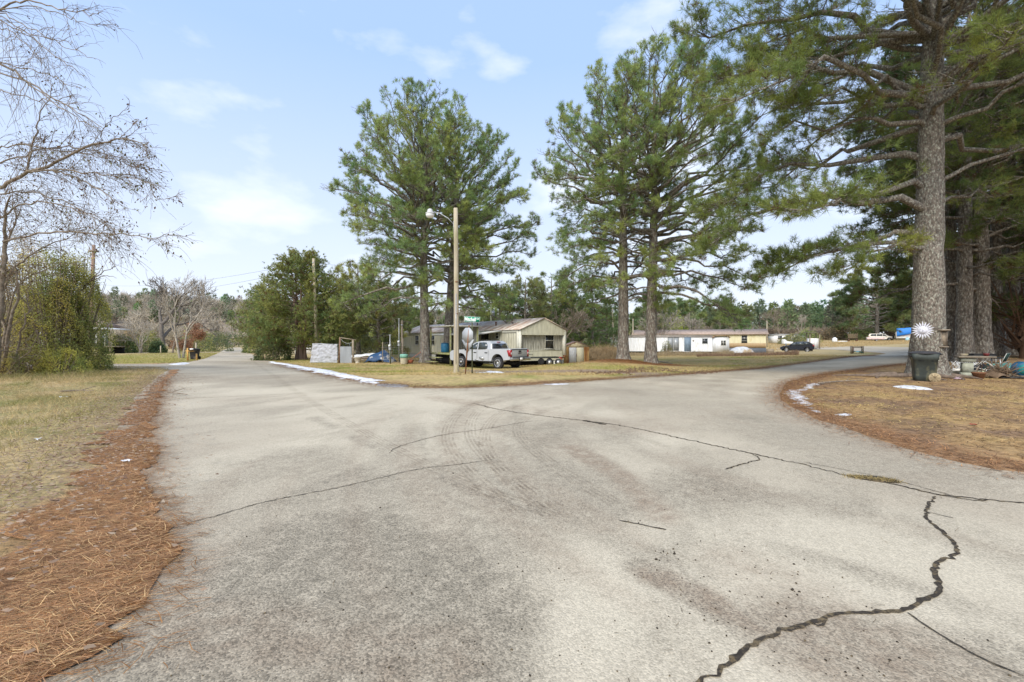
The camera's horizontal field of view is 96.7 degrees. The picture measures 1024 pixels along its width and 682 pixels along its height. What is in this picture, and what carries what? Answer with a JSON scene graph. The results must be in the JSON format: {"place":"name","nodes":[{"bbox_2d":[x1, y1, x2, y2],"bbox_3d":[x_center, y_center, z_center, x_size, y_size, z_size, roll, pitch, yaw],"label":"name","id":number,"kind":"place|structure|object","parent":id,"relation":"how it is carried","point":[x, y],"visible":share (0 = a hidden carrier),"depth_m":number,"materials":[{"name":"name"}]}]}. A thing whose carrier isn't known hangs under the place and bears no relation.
{"place":"outdoors","nodes":[
{"label":"outdoors","id":0,"kind":"place"},
{"bbox_2d":[0,365,120,380],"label":"tall verge grass","id":1,"kind":"structure","parent":0,"point":[77,374],"depth_m":17.01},
{"bbox_2d":[94,352,216,362],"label":"lawn grass","id":2,"kind":"structure","parent":0,"point":[145,360],"depth_m":43.32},
{"bbox_2d":[1,302,436,344],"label":"hill","id":3,"kind":"structure","parent":0,"point":[203,319],"depth_m":216.62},
{"bbox_2d":[13,286,498,323],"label":"evergreen woods","id":4,"kind":"object","parent":3,"relation":"on","point":[137,303],"visible":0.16,"depth_m":230.54,"materials":[{"name":"green plant"}]},
{"bbox_2d":[1,289,601,344],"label":"bare woods","id":5,"kind":"object","parent":3,"relation":"on","point":[144,314],"visible":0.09,"depth_m":216.32,"materials":[{"name":"grey plant"}]},
{"bbox_2d":[0,0,1022,333],"label":"sky","id":6,"kind":"structure","parent":0,"point":[252,104],"materials":[{"name":"blue"}]},
{"bbox_2d":[0,336,1023,556],"bbox_3d":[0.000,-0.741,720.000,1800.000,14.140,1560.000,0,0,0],"label":"ground","id":7,"kind":"structure","parent":0,"point":[452,380],"depth_m":9.83,"materials":[{"name":"plant"}]},
{"bbox_2d":[0,223,55,371],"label":"bush","id":8,"kind":"object","parent":7,"relation":"on","point":[6,303],"visible":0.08,"depth_m":20.23,"materials":[{"name":"green plant"}]},
{"bbox_2d":[0,345,61,376],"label":"bush","id":9,"kind":"object","parent":7,"relation":"on","point":[18,369],"visible":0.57,"depth_m":17.97,"materials":[{"name":"green plant"}]},
{"bbox_2d":[0,178,103,374],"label":"bare tree","id":10,"kind":"object","parent":7,"relation":"on","point":[11,314],"visible":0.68,"depth_m":17.82,"materials":[{"name":"brown plant"}]},
{"bbox_2d":[1,234,104,373],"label":"bush","id":11,"kind":"object","parent":7,"relation":"on","point":[65,286],"visible":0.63,"depth_m":19.27,"materials":[{"name":"green plant"}]},
{"bbox_2d":[31,344,93,375],"bbox_3d":[-18.372,0.775,18.653,1.902,1.358,2.042,0,0,-42],"label":"bush","id":12,"kind":"object","parent":7,"relation":"on","point":[70,358],"visible":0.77,"depth_m":18.42,"materials":[{"name":"green plant"}]},
{"bbox_2d":[0,0,141,298],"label":"bare tree","id":13,"kind":"object","parent":7,"relation":"on","point":[22,79],"visible":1,"depth_m":14.34,"materials":[{"name":"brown plant"}]},
{"bbox_2d":[39,246,117,370],"bbox_3d":[-19.646,-1.411,20.534,2.364,5.745,3.170,0,0,0],"label":"bush","id":14,"kind":"object","parent":7,"relation":"on","point":[101,345],"visible":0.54,"depth_m":20.58,"materials":[{"name":"green plant"}]},
{"bbox_2d":[0,366,167,510],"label":"verge grass","id":15,"kind":"structure","parent":7,"relation":"on","point":[72,398],"depth_m":10.21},
{"bbox_2d":[42,322,129,352],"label":"porch house","id":16,"kind":"structure","parent":7,"relation":"on","point":[118,349],"depth_m":56.14,"materials":[{"name":"white paint"}]},
{"bbox_2d":[0,369,182,681],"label":"needle strip","id":17,"kind":"object","parent":7,"relation":"on","point":[20,581],"visible":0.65,"depth_m":2.92,"materials":[{"name":"plant"}]},
{"bbox_2d":[0,70,201,363],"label":"bare tree","id":18,"kind":"object","parent":7,"relation":"on","point":[17,238],"visible":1,"depth_m":15.71,"materials":[{"name":"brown plant"}]},
{"bbox_2d":[0,373,218,653],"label":"dry leaves","id":19,"kind":"object","parent":7,"relation":"on","point":[21,520],"visible":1,"depth_m":5.00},
{"bbox_2d":[111,334,138,352],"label":"bush","id":20,"kind":"object","parent":7,"relation":"on","point":[129,345],"visible":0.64,"depth_m":59.64,"materials":[{"name":"green plant"}]},
{"bbox_2d":[117,317,161,352],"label":"bare tree","id":21,"kind":"object","parent":7,"relation":"on","point":[141,339],"visible":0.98,"depth_m":57.68,"materials":[{"name":"grey plant"}]},
{"bbox_2d":[132,329,167,351],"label":"bush","id":22,"kind":"object","parent":7,"relation":"on","point":[147,343],"visible":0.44,"depth_m":63.73,"materials":[{"name":"green plant"}]},
{"bbox_2d":[148,341,167,352],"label":"bush","id":23,"kind":"object","parent":7,"relation":"on","point":[154,347],"visible":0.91,"depth_m":59.51,"materials":[{"name":"green plant"}]},
{"bbox_2d":[144,276,218,344],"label":"bare tree","id":24,"kind":"object","parent":7,"relation":"on","point":[162,335],"visible":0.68,"depth_m":82.56,"materials":[{"name":"plant"}]},
{"bbox_2d":[167,320,208,352],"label":"bare tree","id":25,"kind":"object","parent":7,"relation":"on","point":[197,333],"visible":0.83,"depth_m":61.74,"materials":[{"name":"brown plant"}]},
{"bbox_2d":[152,271,236,357],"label":"bare tree","id":26,"kind":"object","parent":7,"relation":"on","point":[174,320],"visible":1,"depth_m":44.77,"materials":[{"name":"grey plant"}]},
{"bbox_2d":[175,327,219,351],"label":"bush","id":27,"kind":"object","parent":7,"relation":"on","point":[208,345],"visible":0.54,"depth_m":71.91,"materials":[{"name":"green plant"}]},
{"bbox_2d":[193,330,234,350],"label":"bush","id":28,"kind":"object","parent":7,"relation":"on","point":[226,342],"visible":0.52,"depth_m":89.79,"materials":[{"name":"green plant"}]},
{"bbox_2d":[212,332,248,346],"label":"bush","id":29,"kind":"object","parent":7,"relation":"on","point":[230,337],"visible":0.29,"depth_m":129.58,"materials":[{"name":"green plant"}]},
{"bbox_2d":[92,317,405,350],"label":"roadside thicket","id":30,"kind":"object","parent":7,"relation":"on","point":[169,336],"visible":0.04,"depth_m":102.82,"materials":[{"name":"green plant"}]},
{"bbox_2d":[223,282,292,353],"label":"juniper tree","id":31,"kind":"object","parent":7,"relation":"on","point":[244,329],"visible":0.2,"depth_m":60.65,"materials":[{"name":"green plant"}]},
{"bbox_2d":[250,332,294,360],"bbox_3d":[-19.480,0.495,37.015,3.449,2.504,2.654,0,0,0],"label":"bush","id":32,"kind":"object","parent":7,"relation":"on","point":[260,350],"visible":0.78,"depth_m":36.59,"materials":[{"name":"green plant"}]},
{"bbox_2d":[233,245,369,359],"bbox_3d":[-17.688,-3.090,38.591,10.736,9.806,10.970,0,0,0],"label":"juniper tree","id":33,"kind":"object","parent":7,"relation":"on","point":[302,319],"visible":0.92,"depth_m":37.00,"materials":[{"name":"green plant"}]},
{"bbox_2d":[312,258,317,342],"bbox_3d":[-15.969,-2.406,37.000,0.540,8.608,0.276,0,0,0],"label":"utility pole","id":34,"kind":"object","parent":7,"relation":"on","point":[315,306],"visible":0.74,"depth_m":36.91,"materials":[{"name":"brown wood"}]},
{"bbox_2d":[310,343,338,362],"bbox_3d":[-13.676,0.877,33.160,2.049,1.450,0.259,0,0,0],"label":"tarp screen","id":35,"kind":"object","parent":7,"relation":"on","point":[323,353],"visible":0.99,"depth_m":33.15,"materials":[{"name":"plastic"}]},
{"bbox_2d":[269,361,385,383],"bbox_3d":[-11.355,1.427,24.616,1.397,0.249,24.704,0,0,-35],"label":"snow patch","id":36,"kind":"object","parent":7,"relation":"on","point":[341,375],"visible":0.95,"depth_m":19.27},
{"bbox_2d":[338,337,355,362],"bbox_3d":[-11.805,0.710,32.604,1.332,1.974,0.152,0,0,0],"label":"timber gate frame","id":37,"kind":"object","parent":7,"relation":"on","point":[345,354],"visible":0.89,"depth_m":32.54,"materials":[{"name":"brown wood"}]},
{"bbox_2d":[320,259,397,354],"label":"pine tree","id":38,"kind":"object","parent":7,"relation":"on","point":[350,275],"visible":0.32,"depth_m":45.90,"materials":[{"name":"green plant"}]},
{"bbox_2d":[345,280,412,355],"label":"pine tree","id":39,"kind":"object","parent":7,"relation":"on","point":[388,313],"visible":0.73,"depth_m":43.45,"materials":[{"name":"green plant"}]},
{"bbox_2d":[363,350,396,362],"bbox_3d":[-9.674,1.143,33.601,2.100,0.913,1.703,0,0,0],"label":"blue tarp heap","id":40,"kind":"object","parent":7,"relation":"on","point":[374,357],"visible":0.86,"depth_m":32.96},
{"bbox_2d":[368,279,419,348],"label":"pine tree","id":41,"kind":"object","parent":7,"relation":"on","point":[417,323],"visible":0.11,"depth_m":59.97,"materials":[{"name":"green plant"}]},
{"bbox_2d":[248,306,567,350],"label":"roadside thicket","id":42,"kind":"object","parent":7,"relation":"on","point":[431,319],"visible":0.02,"depth_m":85.93,"materials":[{"name":"green plant"}]},
{"bbox_2d":[321,76,495,362],"bbox_3d":[-7.140,-8.331,33.139,12.283,20.332,13.759,0,0,0],"label":"pine tree","id":43,"kind":"object","parent":7,"relation":"on","point":[419,250],"visible":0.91,"depth_m":30.71,"materials":[{"name":"green plant"}]},
{"bbox_2d":[425,208,458,372],"bbox_3d":[-2.973,-1.989,19.400,1.442,7.351,0.394,0,0,0],"label":"utility pole","id":44,"kind":"object","parent":7,"relation":"on","point":[429,213],"visible":0.88,"depth_m":19.31,"materials":[{"name":"brown wood"}]},
{"bbox_2d":[425,325,481,365],"bbox_3d":[-4.479,0.318,32.805,3.170,2.780,3.600,0,0,-36],"label":"wooden porch","id":45,"kind":"object","parent":7,"relation":"on","point":[442,357],"visible":0.47,"depth_m":32.66,"materials":[{"name":"beige wood"}]},
{"bbox_2d":[382,113,543,351],"bbox_3d":[-4.140,-7.901,36.556,12.692,19.642,13.628,0,0,33],"label":"pine tree","id":46,"kind":"object","parent":7,"relation":"on","point":[503,182],"visible":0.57,"depth_m":34.37,"materials":[{"name":"green plant"}]},
{"bbox_2d":[462,325,473,373],"bbox_3d":[-1.837,0.417,18.696,0.697,2.124,0.136,0,0,33],"label":"stop sign","id":47,"kind":"object","parent":7,"relation":"on","point":[467,337],"visible":0.88,"depth_m":18.68,"materials":[{"name":"metal"}]},
{"bbox_2d":[464,316,479,373],"bbox_3d":[-1.652,0.203,18.891,0.673,2.472,0.058,0,0,8],"label":"street sign","id":48,"kind":"object","parent":7,"relation":"on","point":[471,319],"visible":1,"depth_m":18.88,"materials":[{"name":"green metal"}]},
{"bbox_2d":[459,298,498,322],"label":"pine tree","id":49,"kind":"object","parent":7,"relation":"on","point":[461,318],"visible":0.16,"depth_m":63.39,"materials":[{"name":"green plant"}]},
{"bbox_2d":[403,318,567,365],"bbox_3d":[-4.840,0.194,41.798,6.619,3.892,22.140,0,0,-36],"label":"mobile home","id":50,"kind":"object","parent":7,"relation":"on","point":[540,337],"visible":0.53,"depth_m":34.28,"materials":[{"name":"beige"}]},
{"bbox_2d":[450,341,530,368],"bbox_3d":[-1.519,0.874,29.869,5.556,1.775,2.329,0,0,40],"label":"pickup truck","id":51,"kind":"object","parent":7,"relation":"on","point":[498,354],"visible":0.93,"depth_m":28.82,"materials":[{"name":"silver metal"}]},
{"bbox_2d":[473,284,527,321],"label":"pine tree","id":52,"kind":"object","parent":7,"relation":"on","point":[496,310],"visible":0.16,"depth_m":57.19,"materials":[{"name":"green plant"}]},
{"bbox_2d":[496,273,555,322],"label":"pine tree","id":53,"kind":"object","parent":7,"relation":"on","point":[540,297],"visible":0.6,"depth_m":54.92,"materials":[{"name":"green plant"}]},
{"bbox_2d":[529,354,563,364],"bbox_3d":[1.712,1.288,31.414,3.546,0.817,1.604,0,0,-20],"label":"utility trailer","id":54,"kind":"object","parent":7,"relation":"on","point":[549,361],"visible":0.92,"depth_m":31.12,"materials":[{"name":"black metal"}]},
{"bbox_2d":[526,270,578,340],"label":"pine tree","id":55,"kind":"object","parent":7,"relation":"on","point":[561,299],"visible":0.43,"depth_m":58.88,"materials":[{"name":"green plant"}]},
{"bbox_2d":[269,354,865,374],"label":"lawn grass","id":56,"kind":"structure","parent":7,"relation":"on","point":[363,371],"depth_m":26.68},
{"bbox_2d":[549,302,593,337],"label":"bare tree","id":57,"kind":"object","parent":7,"relation":"on","point":[578,316],"visible":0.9,"depth_m":54.99,"materials":[{"name":"grey plant"}]},
{"bbox_2d":[270,355,877,390],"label":"edge litter","id":58,"kind":"object","parent":7,"relation":"on","point":[632,376],"visible":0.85,"depth_m":18.63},
{"bbox_2d":[548,270,602,348],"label":"pine tree","id":59,"kind":"object","parent":7,"relation":"on","point":[580,286],"visible":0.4,"depth_m":60.60,"materials":[{"name":"green plant"}]},
{"bbox_2d":[564,341,589,363],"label":"garden shed","id":60,"kind":"structure","parent":7,"relation":"on","point":[576,351],"depth_m":37.43,"materials":[{"name":"metal"}]},
{"bbox_2d":[568,277,617,345],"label":"pine tree","id":61,"kind":"object","parent":7,"relation":"on","point":[598,295],"visible":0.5,"depth_m":65.23,"materials":[{"name":"green plant"}]},
{"bbox_2d":[586,343,616,360],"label":"tall grass","id":62,"kind":"structure","parent":7,"relation":"on","point":[604,353],"depth_m":43.69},
{"bbox_2d":[589,302,617,345],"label":"pine tree","id":63,"kind":"object","parent":7,"relation":"on","point":[614,307],"visible":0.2,"depth_m":72.93,"materials":[{"name":"green plant"}]},
{"bbox_2d":[467,313,750,343],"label":"pine woods","id":64,"kind":"object","parent":7,"relation":"on","point":[629,334],"visible":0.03,"depth_m":123.38,"materials":[{"name":"green plant"}]},
{"bbox_2d":[530,45,693,359],"bbox_3d":[6.329,-8.306,30.363,10.429,19.883,12.076,0,0,0],"label":"pine tree","id":65,"kind":"object","parent":7,"relation":"on","point":[566,231],"visible":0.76,"depth_m":28.72,"materials":[{"name":"green plant"}]},
{"bbox_2d":[580,367,717,374],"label":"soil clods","id":66,"kind":"object","parent":7,"relation":"on","point":[633,371],"visible":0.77,"depth_m":20.54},
{"bbox_2d":[629,294,677,330],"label":"pine tree","id":67,"kind":"object","parent":7,"relation":"on","point":[636,315],"visible":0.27,"depth_m":95.53,"materials":[{"name":"green plant"}]},
{"bbox_2d":[635,308,683,334],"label":"bare tree","id":68,"kind":"object","parent":7,"relation":"on","point":[670,320],"visible":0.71,"depth_m":80.30,"materials":[{"name":"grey plant"}]},
{"bbox_2d":[610,335,729,353],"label":"white trailer home","id":69,"kind":"object","parent":7,"relation":"on","point":[702,343],"visible":0.65,"depth_m":71.51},
{"bbox_2d":[576,28,784,362],"bbox_3d":[10.294,-8.460,29.467,12.453,20.526,15.088,0,0,0],"label":"pine tree","id":70,"kind":"object","parent":7,"relation":"on","point":[727,122],"visible":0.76,"depth_m":26.69,"materials":[{"name":"green plant"}]},
{"bbox_2d":[659,297,707,329],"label":"pine tree","id":71,"kind":"object","parent":7,"relation":"on","point":[683,304],"visible":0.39,"depth_m":95.97,"materials":[{"name":"green plant"}]},
{"bbox_2d":[681,312,703,329],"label":"bare tree","id":72,"kind":"object","parent":7,"relation":"on","point":[688,321],"visible":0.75,"depth_m":87.77,"materials":[{"name":"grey plant"}]},
{"bbox_2d":[632,329,773,352],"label":"yellow mobile home","id":73,"kind":"object","parent":7,"relation":"on","point":[754,340],"visible":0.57,"depth_m":79.29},
{"bbox_2d":[703,301,740,328],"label":"pine tree","id":74,"kind":"object","parent":7,"relation":"on","point":[712,316],"visible":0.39,"depth_m":110.66,"materials":[{"name":"green plant"}]},
{"bbox_2d":[565,295,910,339],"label":"pine woods","id":75,"kind":"object","parent":7,"relation":"on","point":[817,314],"visible":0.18,"depth_m":151.70,"materials":[{"name":"green plant"}]},
{"bbox_2d":[696,349,798,356],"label":"brush weeds","id":76,"kind":"object","parent":7,"relation":"on","point":[791,352],"visible":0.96,"depth_m":51.83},
{"bbox_2d":[628,323,910,339],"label":"field edge brush","id":77,"kind":"object","parent":7,"relation":"on","point":[771,330],"visible":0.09,"depth_m":131.12,"materials":[{"name":"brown plant"}]},
{"bbox_2d":[761,308,786,333],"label":"bare tree","id":78,"kind":"object","parent":7,"relation":"on","point":[771,316],"visible":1,"depth_m":125.92,"materials":[{"name":"grey plant"}]},
{"bbox_2d":[768,334,805,342],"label":"long white shed","id":79,"kind":"structure","parent":7,"relation":"on","point":[772,338],"depth_m":110.73,"materials":[{"name":"paint"}]},
{"bbox_2d":[776,333,805,343],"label":"bush","id":80,"kind":"object","parent":7,"relation":"on","point":[797,338],"visible":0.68,"depth_m":105.39,"materials":[{"name":"green plant"}]},
{"bbox_2d":[780,341,813,351],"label":"parked car","id":81,"kind":"object","parent":7,"relation":"on","point":[800,346],"visible":0.91,"depth_m":69.61,"materials":[{"name":"black paint"}]},
{"bbox_2d":[786,383,820,412],"bbox_3d":[7.769,1.378,12.139,0.893,0.025,7.464,0,0,35],"label":"snow patch","id":82,"kind":"object","parent":7,"relation":"on","point":[801,396],"visible":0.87,"depth_m":11.44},
{"bbox_2d":[805,330,819,348],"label":"roofed booth","id":83,"kind":"object","parent":7,"relation":"on","point":[815,341],"visible":0.83,"depth_m":81.50,"materials":[{"name":"white paint"}]},
{"bbox_2d":[818,325,851,339],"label":"bush","id":84,"kind":"object","parent":7,"relation":"on","point":[825,331],"visible":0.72,"depth_m":125.22,"materials":[{"name":"green plant"}]},
{"bbox_2d":[667,0,1023,375],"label":"pine tree","id":85,"kind":"object","parent":7,"relation":"on","point":[930,23],"visible":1,"depth_m":17.62,"materials":[{"name":"green plant"}]},
{"bbox_2d":[912,321,933,338],"bbox_3d":[15.369,-0.400,17.024,0.676,0.710,0.105,0,0,37],"label":"sun ornament","id":86,"kind":"object","parent":85,"relation":"attached to","point":[922,330],"visible":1,"depth_m":17.02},
{"bbox_2d":[844,325,874,339],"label":"bush","id":87,"kind":"object","parent":7,"relation":"on","point":[856,331],"visible":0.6,"depth_m":123.50,"materials":[{"name":"green plant"}]},
{"bbox_2d":[827,266,912,338],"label":"pine tree","id":88,"kind":"object","parent":7,"relation":"on","point":[837,304],"visible":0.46,"depth_m":121.32,"materials":[{"name":"green plant"}]},
{"bbox_2d":[747,355,1023,479],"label":"yard straw","id":89,"kind":"object","parent":7,"relation":"on","point":[790,382],"visible":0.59,"depth_m":8.91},
{"bbox_2d":[870,294,910,332],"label":"pine tree","id":90,"kind":"object","parent":7,"relation":"on","point":[907,322],"visible":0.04,"depth_m":129.89,"materials":[{"name":"green plant"}]},
{"bbox_2d":[787,359,1023,435],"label":"yard leaves","id":91,"kind":"object","parent":7,"relation":"on","point":[931,395],"visible":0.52,"depth_m":11.84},
{"bbox_2d":[836,372,982,379],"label":"surface roots","id":92,"kind":"object","parent":7,"relation":"on","point":[888,374],"visible":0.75,"depth_m":17.30,"materials":[{"name":"brown plant"}]},
{"bbox_2d":[908,351,942,381],"bbox_3d":[14.130,0.867,15.597,0.880,1.050,0.705,0,0,31],"label":"wheelie bin","id":93,"kind":"object","parent":7,"relation":"on","point":[924,365],"visible":0.98,"depth_m":15.40,"materials":[{"name":"green plastic"}]},
{"bbox_2d":[829,1,1023,360],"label":"pine tree","id":94,"kind":"object","parent":7,"relation":"on","point":[950,255],"visible":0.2,"depth_m":27.00,"materials":[{"name":"green plant"}]},
{"bbox_2d":[834,0,1023,362],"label":"pine tree","id":95,"kind":"object","parent":7,"relation":"on","point":[964,343],"visible":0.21,"depth_m":26.26,"materials":[{"name":"green plant"}]},
{"bbox_2d":[855,0,1023,360],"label":"pine tree","id":96,"kind":"object","parent":7,"relation":"on","point":[979,235],"visible":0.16,"depth_m":26.65,"materials":[{"name":"green plant"}]},
{"bbox_2d":[874,98,1023,309],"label":"pine tree","id":97,"kind":"object","parent":7,"relation":"on","point":[896,301],"depth_m":37.97,"materials":[{"name":"green plant"}]},
{"bbox_2d":[876,74,1023,355],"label":"pine tree","id":98,"kind":"object","parent":7,"relation":"on","point":[999,347],"visible":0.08,"depth_m":29.28,"materials":[{"name":"green plant"}]},
{"bbox_2d":[904,53,1023,354],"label":"pine tree","id":99,"kind":"object","parent":7,"relation":"on","point":[1008,349],"visible":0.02,"depth_m":31.76,"materials":[{"name":"green plant"}]},
{"bbox_2d":[908,2,1023,287],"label":"pine tree","id":100,"kind":"object","parent":7,"relation":"on","point":[957,166],"visible":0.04,"depth_m":26.50,"materials":[{"name":"green plant"}]},
{"bbox_2d":[954,356,996,375],"bbox_3d":[17.646,0.988,17.350,1.050,0.835,0.550,0,0,30],"label":"stone table","id":101,"kind":"object","parent":7,"relation":"on","point":[966,368],"visible":0.92,"depth_m":17.32,"materials":[{"name":"stone"}]},
{"bbox_2d":[977,361,1023,378],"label":"scrap heap","id":102,"kind":"object","parent":7,"relation":"on","point":[996,371],"visible":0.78,"depth_m":17.01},
{"bbox_2d":[990,279,1023,358],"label":"wood underbrush","id":103,"kind":"object","parent":7,"relation":"on","point":[1017,343],"visible":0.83,"depth_m":27.38,"materials":[{"name":"green plant"}]},
{"bbox_2d":[1010,361,1023,375],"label":"plastic drum","id":104,"kind":"object","parent":7,"relation":"on","point":[1020,364],"visible":0.72,"depth_m":17.86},
{"bbox_2d":[38,346,1023,681],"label":"road","id":105,"kind":"structure","parent":0,"point":[336,484],"depth_m":3.18,"materials":[{"name":"asphalt"}]},
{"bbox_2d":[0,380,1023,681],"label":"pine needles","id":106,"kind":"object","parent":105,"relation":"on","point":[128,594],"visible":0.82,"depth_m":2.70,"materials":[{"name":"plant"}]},
{"bbox_2d":[170,425,1010,676],"bbox_3d":[-1.840,1.378,6.979,12.655,0.023,7.368,0,0,43],"label":"road grit","id":107,"kind":"object","parent":105,"relation":"on","point":[674,553],"visible":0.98,"depth_m":2.29,"materials":[{"name":"gravel"}]},
{"bbox_2d":[841,472,907,483],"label":"pothole weeds","id":108,"kind":"object","parent":105,"relation":"on","point":[875,478],"visible":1,"depth_m":4.56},
{"bbox_2d":[630,349,734,355],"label":"tall grass","id":109,"kind":"structure","parent":0,"point":[675,353],"depth_m":57.59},
{"bbox_2d":[767,339,909,349],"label":"tall grass","id":110,"kind":"structure","parent":0,"point":[856,343],"depth_m":94.37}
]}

